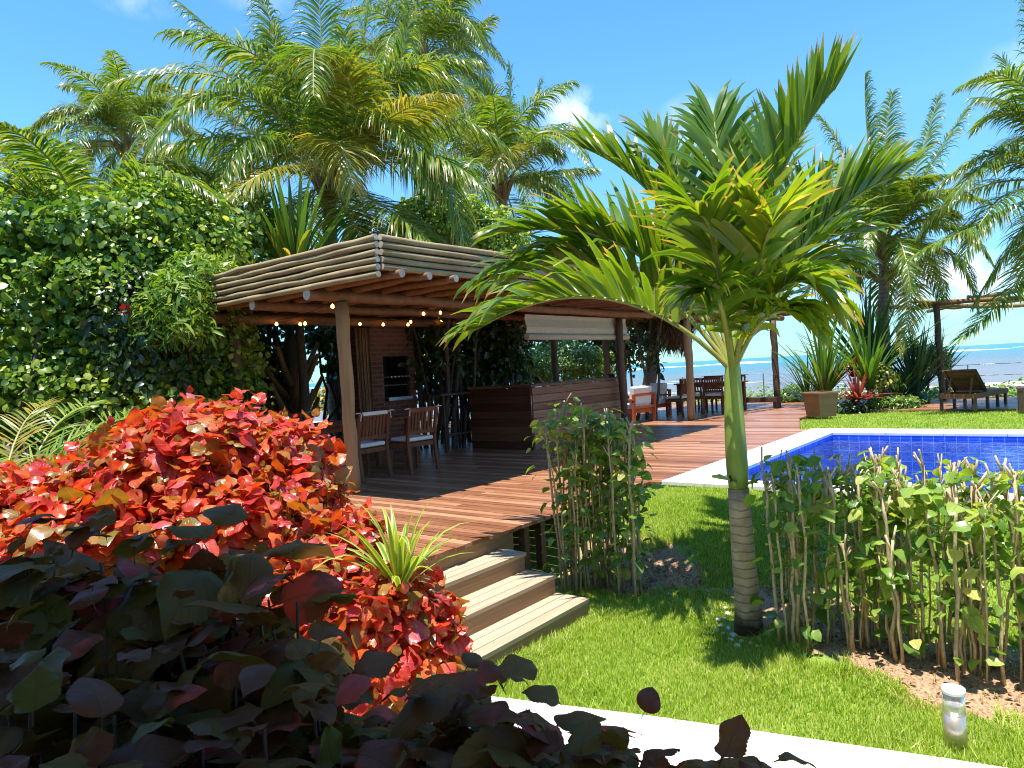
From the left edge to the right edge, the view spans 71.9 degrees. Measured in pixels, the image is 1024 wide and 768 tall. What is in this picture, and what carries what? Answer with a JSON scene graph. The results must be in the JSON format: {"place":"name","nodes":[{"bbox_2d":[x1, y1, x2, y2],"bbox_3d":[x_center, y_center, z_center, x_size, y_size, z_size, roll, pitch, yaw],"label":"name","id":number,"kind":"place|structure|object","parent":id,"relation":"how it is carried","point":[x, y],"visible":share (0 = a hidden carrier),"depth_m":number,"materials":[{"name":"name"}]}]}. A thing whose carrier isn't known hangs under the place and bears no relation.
{"place":"outdoors","nodes":[
{"label":"outdoors","id":0,"kind":"place"},
{"bbox_2d":[266,472,310,521],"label":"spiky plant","id":1,"kind":"object","parent":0,"point":[288,515],"visible":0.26,"depth_m":3.94,"materials":[{"name":"green plant"}]},
{"bbox_2d":[0,0,1023,383],"label":"sky","id":2,"kind":"structure","parent":0,"point":[626,57],"materials":[{"name":"blue"}]},
{"bbox_2d":[3,381,1023,765],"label":"ground","id":3,"kind":"structure","parent":0,"point":[917,675],"depth_m":4.70,"materials":[{"name":"plant"}]},
{"bbox_2d":[0,397,143,471],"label":"areca palm","id":4,"kind":"object","parent":3,"relation":"on","point":[60,440],"visible":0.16,"depth_m":6.29,"materials":[{"name":"green plant"}]},
{"bbox_2d":[0,168,160,465],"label":"broadleaf shrub","id":5,"kind":"object","parent":3,"relation":"on","point":[16,326],"visible":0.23,"depth_m":8.80,"materials":[{"name":"green plant"}]},
{"bbox_2d":[0,453,178,583],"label":"copperleaf shrub","id":6,"kind":"object","parent":3,"relation":"on","point":[18,502],"visible":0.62,"depth_m":3.73,"materials":[{"name":"plant"}]},
{"bbox_2d":[0,186,190,463],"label":"climbing vine","id":7,"kind":"object","parent":3,"relation":"on","point":[87,215],"visible":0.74,"depth_m":8.88,"materials":[{"name":"green plant"}]},
{"bbox_2d":[0,121,231,458],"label":"coconut palm","id":8,"kind":"object","parent":3,"relation":"on","point":[37,157],"visible":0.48,"depth_m":10.08,"materials":[{"name":"green plant"}]},
{"bbox_2d":[26,49,210,186],"bbox_3d":[-11.832,-3.987,22.244,5.483,12.282,5.445,-3,1,38],"label":"coconut palm","id":9,"kind":"object","parent":3,"relation":"on","point":[122,117],"visible":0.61,"depth_m":21.32,"materials":[{"name":"green plant"}]},
{"bbox_2d":[0,506,254,767],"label":"shaded copperleaf","id":10,"kind":"object","parent":3,"relation":"on","point":[55,712],"visible":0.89,"depth_m":1.32,"materials":[{"name":"plant"}]},
{"bbox_2d":[0,162,275,454],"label":"broadleaf shrub","id":11,"kind":"object","parent":3,"relation":"on","point":[156,248],"visible":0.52,"depth_m":9.15,"materials":[{"name":"green plant"}]},
{"bbox_2d":[74,239,224,421],"bbox_3d":[-4.712,0.108,9.250,1.661,4.015,1.673,-3,1,38],"label":"hibiscus shrub","id":12,"kind":"object","parent":3,"relation":"on","point":[122,320],"visible":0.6,"depth_m":8.72,"materials":[{"name":"green plant"}]},
{"bbox_2d":[121,242,237,407],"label":"narrow leaf shrub","id":13,"kind":"object","parent":3,"relation":"on","point":[175,330],"visible":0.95,"depth_m":8.77,"materials":[{"name":"green plant"}]},
{"bbox_2d":[13,386,359,571],"bbox_3d":[-1.833,0.998,4.362,1.890,1.997,1.681,-3,1,38],"label":"copperleaf shrub","id":14,"kind":"object","parent":3,"relation":"on","point":[188,459],"visible":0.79,"depth_m":4.04,"materials":[{"name":"plant"}]},
{"bbox_2d":[141,172,295,368],"bbox_3d":[-4.824,-0.891,11.568,2.937,5.080,2.451,-3,1,0],"label":"sunlit shrub","id":15,"kind":"object","parent":3,"relation":"on","point":[252,217],"visible":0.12,"depth_m":11.10,"materials":[{"name":"green plant"}]},
{"bbox_2d":[48,504,418,767],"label":"shaded copperleaf","id":16,"kind":"object","parent":3,"relation":"on","point":[221,645],"visible":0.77,"depth_m":1.41,"materials":[{"name":"plant"}]},
{"bbox_2d":[202,324,314,414],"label":"shade shrub","id":17,"kind":"object","parent":3,"relation":"on","point":[282,380],"visible":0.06,"depth_m":12.21,"materials":[{"name":"green plant"}]},
{"bbox_2d":[246,324,280,414],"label":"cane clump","id":18,"kind":"object","parent":3,"relation":"on","point":[276,341],"visible":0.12,"depth_m":12.20,"materials":[{"name":"green plant"}]},
{"bbox_2d":[196,147,358,420],"bbox_3d":[-3.650,-0.958,11.955,2.447,5.741,2.591,-4,1,-12],"label":"screw pine","id":19,"kind":"object","parent":3,"relation":"on","point":[292,237],"visible":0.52,"depth_m":11.39,"materials":[{"name":"green plant"}]},
{"bbox_2d":[258,324,331,421],"bbox_3d":[-3.931,-0.130,12.163,2.224,3.709,2.564,-3,1,38],"label":"stubby palm","id":20,"kind":"object","parent":3,"relation":"on","point":[291,404],"visible":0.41,"depth_m":12.08,"materials":[{"name":"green plant"}]},
{"bbox_2d":[99,0,515,439],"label":"coconut palm","id":21,"kind":"object","parent":3,"relation":"on","point":[343,114],"visible":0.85,"depth_m":12.56,"materials":[{"name":"green plant"}]},
{"bbox_2d":[236,496,389,630],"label":"copperleaf shrub","id":22,"kind":"object","parent":3,"relation":"on","point":[335,521],"visible":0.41,"depth_m":3.86,"materials":[{"name":"plant"}]},
{"bbox_2d":[311,386,328,433],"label":"yellow shrub","id":23,"kind":"object","parent":3,"relation":"on","point":[322,400],"visible":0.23,"depth_m":18.68,"materials":[{"name":"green plant"}]},
{"bbox_2d":[304,325,343,442],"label":"shade shrub","id":24,"kind":"object","parent":3,"relation":"on","point":[326,349],"visible":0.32,"depth_m":13.27,"materials":[{"name":"green plant"}]},
{"bbox_2d":[230,620,517,767],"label":"shaded copperleaf","id":25,"kind":"object","parent":3,"relation":"on","point":[319,712],"visible":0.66,"depth_m":1.27,"materials":[{"name":"plant"}]},
{"bbox_2d":[296,501,473,599],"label":"striped plant","id":26,"kind":"object","parent":3,"relation":"on","point":[404,565],"visible":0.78,"depth_m":3.64,"materials":[{"name":"green plant"}]},
{"bbox_2d":[299,554,473,715],"bbox_3d":[-0.666,1.401,3.704,0.932,1.087,0.944,-3,1,38],"label":"copperleaf shrub","id":27,"kind":"object","parent":3,"relation":"on","point":[416,628],"visible":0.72,"depth_m":3.53,"materials":[{"name":"plant"}]},
{"bbox_2d":[327,0,506,416],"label":"coconut palm","id":28,"kind":"object","parent":3,"relation":"on","point":[458,40],"visible":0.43,"depth_m":22.34,"materials":[{"name":"green plant"}]},
{"bbox_2d":[397,317,481,449],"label":"cane clump","id":29,"kind":"object","parent":3,"relation":"on","point":[440,351],"visible":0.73,"depth_m":12.77,"materials":[{"name":"green plant"}]},
{"bbox_2d":[376,188,531,434],"bbox_3d":[-1.148,-1.522,15.651,3.671,5.527,2.570,-3,1,12],"label":"vine covered shrub","id":30,"kind":"object","parent":3,"relation":"on","point":[502,242],"visible":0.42,"depth_m":14.90,"materials":[{"name":"green plant"}]},
{"bbox_2d":[414,318,533,443],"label":"shade shrub","id":31,"kind":"object","parent":3,"relation":"on","point":[493,333],"visible":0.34,"depth_m":13.44,"materials":[{"name":"green plant"}]},
{"bbox_2d":[460,320,533,441],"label":"cane clump","id":32,"kind":"object","parent":3,"relation":"on","point":[520,359],"visible":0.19,"depth_m":13.82,"materials":[{"name":"green plant"}]},
{"bbox_2d":[394,56,602,352],"bbox_3d":[0.100,-3.698,19.040,6.185,10.019,5.966,-3,1,13],"label":"coconut palm","id":33,"kind":"object","parent":3,"relation":"on","point":[517,144],"visible":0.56,"depth_m":18.21,"materials":[{"name":"green plant"}]},
{"bbox_2d":[430,549,588,670],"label":"wooden steps","id":34,"kind":"structure","parent":3,"relation":"on","point":[513,604],"depth_m":5.17,"materials":[{"name":"brown wood"}]},
{"bbox_2d":[485,320,636,388],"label":"shade shrub","id":35,"kind":"object","parent":3,"relation":"on","point":[524,376],"visible":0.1,"depth_m":14.99,"materials":[{"name":"green plant"}]},
{"bbox_2d":[518,340,616,386],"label":"round bush","id":36,"kind":"object","parent":3,"relation":"on","point":[569,369],"visible":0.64,"depth_m":18.45,"materials":[{"name":"green plant"}]},
{"bbox_2d":[524,392,619,593],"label":"pruned shrub","id":37,"kind":"object","parent":3,"relation":"on","point":[576,537],"visible":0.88,"depth_m":5.97,"materials":[{"name":"green plant"}]},
{"bbox_2d":[553,408,641,590],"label":"pruned shrub","id":38,"kind":"object","parent":3,"relation":"on","point":[597,553],"visible":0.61,"depth_m":5.96,"materials":[{"name":"green plant"}]},
{"bbox_2d":[390,652,815,767],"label":"shaded copperleaf","id":39,"kind":"object","parent":3,"relation":"on","point":[498,740],"visible":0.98,"depth_m":1.16,"materials":[{"name":"plant"}]},
{"bbox_2d":[581,416,663,599],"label":"pruned shrub","id":40,"kind":"object","parent":3,"relation":"on","point":[630,449],"visible":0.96,"depth_m":5.75,"materials":[{"name":"green plant"}]},
{"bbox_2d":[607,318,667,419],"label":"cane clump","id":41,"kind":"object","parent":3,"relation":"on","point":[636,339],"visible":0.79,"depth_m":16.92,"materials":[{"name":"green plant"}]},
{"bbox_2d":[636,260,698,385],"bbox_3d":[3.601,-1.139,18.534,3.640,4.417,3.069,-3,1,-8],"label":"skirted palm","id":42,"kind":"object","parent":3,"relation":"on","point":[673,340],"visible":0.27,"depth_m":17.73,"materials":[{"name":"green plant"}]},
{"bbox_2d":[333,397,1017,562],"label":"deck","id":43,"kind":"structure","parent":3,"relation":"on","point":[493,493],"depth_m":9.28,"materials":[{"name":"brown wood"}]},
{"bbox_2d":[282,411,332,469],"bbox_3d":[-2.982,0.872,10.158,0.527,0.913,0.681,-3,1,38],"label":"dining chair","id":44,"kind":"object","parent":43,"relation":"on","point":[300,415],"visible":0.1,"depth_m":10.36,"materials":[{"name":"brown wood"}]},
{"bbox_2d":[294,415,414,466],"bbox_3d":[-2.283,0.905,10.184,0.821,0.760,1.700,-3,1,38],"label":"dining table","id":45,"kind":"object","parent":43,"relation":"on","point":[336,426],"visible":0.41,"depth_m":10.30,"materials":[{"name":"brown wood"}]},
{"bbox_2d":[337,409,392,482],"bbox_3d":[-1.985,0.825,9.527,0.527,0.913,0.681,-3,1,36],"label":"dining chair","id":46,"kind":"object","parent":43,"relation":"on","point":[366,446],"visible":0.88,"depth_m":9.43,"materials":[{"name":"brown wood"}]},
{"bbox_2d":[354,328,375,458],"bbox_3d":[-2.451,0.155,11.809,0.067,2.180,0.320,-3,1,38],"label":"cane screen","id":47,"kind":"object","parent":43,"relation":"on","point":[362,382],"visible":0.69,"depth_m":11.79,"materials":[{"name":"brown wood"}]},
{"bbox_2d":[350,317,419,457],"bbox_3d":[-2.287,-0.408,12.523,0.750,3.300,1.000,-3,1,38],"label":"barbecue","id":48,"kind":"object","parent":43,"relation":"on","point":[394,388],"visible":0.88,"depth_m":12.35,"materials":[{"name":"brick"}]},
{"bbox_2d":[388,405,441,473],"bbox_3d":[-1.395,0.782,10.052,0.527,0.913,0.681,-2,1,41],"label":"dining chair","id":49,"kind":"object","parent":43,"relation":"on","point":[409,440],"visible":1,"depth_m":9.94,"materials":[{"name":"brown wood"}]},
{"bbox_2d":[189,234,689,493],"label":"pavilion","id":50,"kind":"structure","parent":43,"relation":"on","point":[364,281],"depth_m":8.48,"materials":[{"name":"brown wood"}]},
{"bbox_2d":[275,302,518,325],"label":"string lights","id":51,"kind":"object","parent":50,"relation":"hanging from","point":[332,307],"visible":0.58,"depth_m":11.04,"materials":[{"name":"beige"}]},
{"bbox_2d":[524,314,629,339],"bbox_3d":[1.276,-1.018,12.934,0.110,0.425,3.400,-3,1,38],"label":"roller blind","id":52,"kind":"object","parent":50,"relation":"attached to","point":[545,327],"visible":0.91,"depth_m":12.61,"materials":[{"name":"fabric"}]},
{"bbox_2d":[424,391,471,452],"bbox_3d":[-1.063,0.665,12.521,0.420,1.018,0.900,-3,1,38],"label":"bar table","id":53,"kind":"object","parent":43,"relation":"on","point":[428,396],"visible":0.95,"depth_m":12.31,"materials":[{"name":"brown wood"}]},
{"bbox_2d":[423,521,546,573],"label":"deck edge beam","id":54,"kind":"structure","parent":43,"relation":"attached to","point":[491,545],"depth_m":5.97,"materials":[{"name":"brown wood"}]},
{"bbox_2d":[467,373,625,449],"bbox_3d":[0.805,0.465,13.499,1.440,1.178,3.320,-3,1,38],"label":"bar counter","id":55,"kind":"object","parent":43,"relation":"on","point":[502,418],"visible":0.71,"depth_m":12.34,"materials":[{"name":"brown wood"}]},
{"bbox_2d":[628,385,655,423],"bbox_3d":[2.785,0.469,16.360,0.800,0.835,0.790,-4,1,-40],"label":"armchair","id":56,"kind":"object","parent":43,"relation":"on","point":[639,398],"visible":0.78,"depth_m":16.07,"materials":[{"name":"red wood"}]},
{"bbox_2d":[628,383,671,417],"bbox_3d":[3.466,0.405,17.802,0.790,0.835,0.800,-4,1,-42],"label":"armchair","id":57,"kind":"object","parent":43,"relation":"on","point":[663,393],"visible":0.38,"depth_m":17.74,"materials":[{"name":"red wood"}]},
{"bbox_2d":[665,378,694,416],"bbox_3d":[4.158,0.333,17.436,0.527,0.913,0.681,-2,1,43],"label":"dining chair","id":58,"kind":"object","parent":43,"relation":"on","point":[681,398],"visible":0.77,"depth_m":17.25,"materials":[{"name":"brown wood"}]},
{"bbox_2d":[679,378,707,413],"bbox_3d":[4.631,0.296,17.991,0.681,0.913,0.527,-3,1,33],"label":"dining chair","id":59,"kind":"object","parent":43,"relation":"on","point":[699,396],"visible":0.54,"depth_m":17.74,"materials":[{"name":"brown wood"}]},
{"bbox_2d":[597,307,790,420],"bbox_3d":[4.827,-0.637,18.120,3.621,2.758,6.112,-3,1,38],"label":"pergola","id":60,"kind":"object","parent":43,"relation":"on","point":[688,351],"visible":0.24,"depth_m":16.75,"materials":[{"name":"brown wood"}]},
{"bbox_2d":[674,380,747,411],"bbox_3d":[5.175,0.332,18.359,0.821,0.760,1.700,-4,1,-42],"label":"dining table","id":61,"kind":"object","parent":43,"relation":"on","point":[743,384],"visible":0.34,"depth_m":18.02,"materials":[{"name":"brown wood"}]},
{"bbox_2d":[698,375,723,409],"bbox_3d":[5.381,0.233,19.110,0.681,0.913,0.527,-2,1,40],"label":"dining chair","id":62,"kind":"object","parent":43,"relation":"on","point":[716,406],"visible":0.34,"depth_m":19.08,"materials":[{"name":"brown wood"}]},
{"bbox_2d":[701,377,723,413],"bbox_3d":[5.099,0.275,17.623,0.681,0.913,0.527,-2,1,43],"label":"dining chair","id":63,"kind":"object","parent":43,"relation":"on","point":[711,396],"visible":0.81,"depth_m":17.50,"materials":[{"name":"brown wood"}]},
{"bbox_2d":[721,374,745,409],"bbox_3d":[5.859,0.213,18.671,0.681,0.913,0.527,-3,1,33],"label":"dining chair","id":64,"kind":"object","parent":43,"relation":"on","point":[743,375],"visible":0.16,"depth_m":18.70,"materials":[{"name":"brown wood"}]},
{"bbox_2d":[740,367,782,407],"bbox_3d":[6.489,0.084,18.586,1.100,1.102,0.400,-3,1,38],"label":"bench","id":65,"kind":"object","parent":43,"relation":"on","point":[775,401],"visible":0.45,"depth_m":18.32,"materials":[{"name":"brown wood"}]},
{"bbox_2d":[627,362,1023,402],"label":"railing","id":66,"kind":"object","parent":43,"relation":"on","point":[843,380],"visible":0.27,"depth_m":20.84,"materials":[{"name":"metal"}]},
{"bbox_2d":[889,288,1023,400],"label":"pole pergola","id":67,"kind":"object","parent":43,"relation":"on","point":[951,304],"visible":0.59,"depth_m":17.50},
{"bbox_2d":[938,369,1007,410],"bbox_3d":[9.860,0.077,15.082,1.900,0.844,0.700,-4,1,-39],"label":"sun lounger","id":68,"kind":"object","parent":43,"relation":"on","point":[965,384],"visible":1,"depth_m":14.74,"materials":[{"name":"brown wood"}]},
{"bbox_2d":[436,30,950,636],"bbox_3d":[1.410,-0.309,5.632,3.311,4.209,3.194,-4,1,-39],"label":"ringed palm","id":69,"kind":"object","parent":3,"relation":"on","point":[730,238],"visible":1,"depth_m":4.95,"materials":[{"name":"green plant"}]},
{"bbox_2d":[766,383,811,402],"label":"border shrub","id":70,"kind":"object","parent":3,"relation":"on","point":[784,394],"visible":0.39,"depth_m":20.14,"materials":[{"name":"green plant"}]},
{"bbox_2d":[555,544,1023,728],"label":"leaf litter","id":71,"kind":"object","parent":3,"relation":"on","point":[996,695],"visible":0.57,"depth_m":4.41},
{"bbox_2d":[743,447,858,648],"bbox_3d":[1.929,1.077,4.674,0.744,1.348,0.857,-4,1,-16],"label":"pruned shrub","id":72,"kind":"object","parent":3,"relation":"on","point":[793,527],"visible":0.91,"depth_m":4.63,"materials":[{"name":"green plant"}]},
{"bbox_2d":[754,349,856,398],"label":"sword leaf plant","id":73,"kind":"object","parent":3,"relation":"on","point":[806,385],"visible":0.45,"depth_m":18.35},
{"bbox_2d":[662,428,1023,505],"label":"pool coping","id":74,"kind":"object","parent":3,"relation":"on","point":[698,477],"visible":0.67,"depth_m":10.30,"materials":[{"name":"stone"}]},
{"bbox_2d":[671,377,1023,402],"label":"beach creeper","id":75,"kind":"object","parent":3,"relation":"on","point":[1012,391],"visible":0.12,"depth_m":20.54,"materials":[{"name":"green plant"}]},
{"bbox_2d":[833,355,863,387],"bbox_3d":[7.995,-0.023,16.713,0.856,1.422,0.816,-4,1,-20],"label":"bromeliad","id":76,"kind":"object","parent":3,"relation":"on","point":[851,374],"visible":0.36,"depth_m":16.59,"materials":[{"name":"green plant"}]},
{"bbox_2d":[837,398,871,414],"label":"border shrub","id":77,"kind":"object","parent":3,"relation":"on","point":[850,405],"visible":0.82,"depth_m":15.81,"materials":[{"name":"green plant"}]},
{"bbox_2d":[802,446,917,652],"bbox_3d":[2.218,1.056,4.609,0.757,1.335,0.720,-3,1,2],"label":"pruned shrub","id":78,"kind":"object","parent":3,"relation":"on","point":[867,469],"visible":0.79,"depth_m":4.45,"materials":[{"name":"green plant"}]},
{"bbox_2d":[832,363,887,412],"bbox_3d":[7.863,0.086,15.926,1.212,1.248,1.203,-4,1,-16],"label":"bromeliad","id":79,"kind":"object","parent":3,"relation":"on","point":[857,390],"visible":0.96,"depth_m":15.85,"materials":[{"name":"red plant"}]},
{"bbox_2d":[785,271,959,398],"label":"sword leaf plant","id":80,"kind":"object","parent":3,"relation":"on","point":[879,325],"visible":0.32,"depth_m":17.55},
{"bbox_2d":[832,312,922,406],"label":"sword leaf plant","id":81,"kind":"object","parent":3,"relation":"on","point":[869,365],"visible":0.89,"depth_m":16.15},
{"bbox_2d":[878,303,891,397],"bbox_3d":[9.535,-0.752,17.866,0.413,2.601,0.144,-3,1,12],"label":"palm prop","id":82,"kind":"object","parent":3,"relation":"on","point":[879,306],"visible":0.29,"depth_m":17.87,"materials":[{"name":"brown wood"}]},
{"bbox_2d":[748,435,1023,492],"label":"pool basin","id":83,"kind":"object","parent":3,"relation":"in","point":[833,462],"visible":0.18,"depth_m":10.82,"materials":[{"name":"tile"}]},
{"bbox_2d":[748,438,1023,491],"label":"pool water","id":84,"kind":"structure","parent":83,"relation":"in","point":[944,444],"depth_m":9.72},
{"bbox_2d":[872,362,900,407],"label":"border shrub","id":85,"kind":"object","parent":3,"relation":"on","point":[885,382],"visible":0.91,"depth_m":16.18,"materials":[{"name":"green plant"}]},
{"bbox_2d":[788,70,995,393],"bbox_3d":[9.520,-3.722,18.295,4.929,8.853,5.444,-3,1,38],"label":"coconut palm","id":86,"kind":"object","parent":3,"relation":"on","point":[909,196],"visible":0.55,"depth_m":17.69,"materials":[{"name":"green plant"}]},
{"bbox_2d":[862,392,926,411],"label":"border shrub","id":87,"kind":"object","parent":3,"relation":"on","point":[902,401],"visible":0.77,"depth_m":15.89,"materials":[{"name":"green plant"}]},
{"bbox_2d":[849,355,944,396],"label":"sword leaf plant","id":88,"kind":"object","parent":3,"relation":"on","point":[903,387],"visible":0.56,"depth_m":16.86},
{"bbox_2d":[904,340,918,396],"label":"border shrub","id":89,"kind":"object","parent":3,"relation":"on","point":[915,344],"visible":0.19,"depth_m":18.08,"materials":[{"name":"green plant"}]},
{"bbox_2d":[843,447,988,664],"bbox_3d":[2.472,1.056,4.305,0.760,1.300,0.696,-3,1,38],"label":"pruned shrub","id":90,"kind":"object","parent":3,"relation":"on","point":[892,582],"visible":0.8,"depth_m":4.26,"materials":[{"name":"green plant"}]},
{"bbox_2d":[881,311,967,398],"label":"sword leaf plant","id":91,"kind":"object","parent":3,"relation":"on","point":[921,368],"visible":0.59,"depth_m":17.29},
{"bbox_2d":[908,380,947,403],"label":"sword leaf plant","id":92,"kind":"object","parent":3,"relation":"on","point":[921,397],"visible":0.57,"depth_m":16.93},
{"bbox_2d":[923,344,953,396],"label":"border shrub","id":93,"kind":"object","parent":3,"relation":"on","point":[946,355],"visible":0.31,"depth_m":18.21,"materials":[{"name":"green plant"}]},
{"bbox_2d":[921,328,973,375],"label":"sword leaf plant","id":94,"kind":"object","parent":3,"relation":"on","point":[950,352],"visible":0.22,"depth_m":18.37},
{"bbox_2d":[941,683,967,753],"bbox_3d":[2.112,1.600,3.369,0.103,0.305,0.103,-3,1,38],"label":"bollard light","id":95,"kind":"object","parent":3,"relation":"on","point":[954,718],"visible":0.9,"depth_m":3.33,"materials":[{"name":"metal"}]},
{"bbox_2d":[900,449,1023,685],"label":"pruned shrub","id":96,"kind":"object","parent":3,"relation":"on","point":[981,632],"visible":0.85,"depth_m":4.07,"materials":[{"name":"green plant"}]},
{"bbox_2d":[903,0,1023,345],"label":"coconut palm","id":97,"kind":"object","parent":3,"relation":"on","point":[1002,154],"visible":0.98,"depth_m":14.59,"materials":[{"name":"green plant"}]},
{"bbox_2d":[959,455,1023,685],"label":"pruned shrub","id":98,"kind":"object","parent":3,"relation":"on","point":[1015,544],"visible":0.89,"depth_m":3.95,"materials":[{"name":"green plant"}]},
{"bbox_2d":[282,342,1023,421],"bbox_3d":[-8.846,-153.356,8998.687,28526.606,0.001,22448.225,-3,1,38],"label":"sea","id":99,"kind":"structure","parent":0,"point":[992,370],"depth_m":168.03,"materials":[{"name":"liquid"}]},
{"bbox_2d":[312,346,1023,388],"bbox_3d":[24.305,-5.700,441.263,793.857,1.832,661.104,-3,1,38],"label":"surf","id":100,"kind":"structure","parent":99,"relation":"on","point":[751,362],"depth_m":467.75,"materials":[{"name":"liquid"}]},
{"bbox_2d":[432,696,1004,767],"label":"path","id":101,"kind":"structure","parent":0,"point":[692,740],"depth_m":3.40,"materials":[{"name":"concrete"}]},
{"bbox_2d":[486,483,1023,767],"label":"lawn grass","id":102,"kind":"structure","parent":0,"point":[721,666],"depth_m":4.42,"materials":[{"name":"plant"}]},
{"bbox_2d":[768,319,869,390],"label":"sword leaf plant","id":103,"kind":"object","parent":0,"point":[827,377],"visible":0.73,"depth_m":16.73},
{"bbox_2d":[801,409,1023,428],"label":"lawn grass","id":104,"kind":"structure","parent":0,"point":[897,419],"depth_m":13.47,"materials":[{"name":"plant"}]},
{"bbox_2d":[801,391,839,416],"bbox_3d":[6.576,0.427,15.039,0.540,0.525,0.540,-4,1,-17],"label":"wooden planter","id":105,"kind":"object","parent":104,"relation":"on","point":[820,403],"visible":1,"depth_m":14.85,"materials":[{"name":"brown wood"}]},
{"bbox_2d":[1016,386,1023,411],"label":"wooden planter","id":106,"kind":"object","parent":104,"relation":"on","point":[1020,394],"visible":1,"depth_m":13.61,"materials":[{"name":"brown wood"}]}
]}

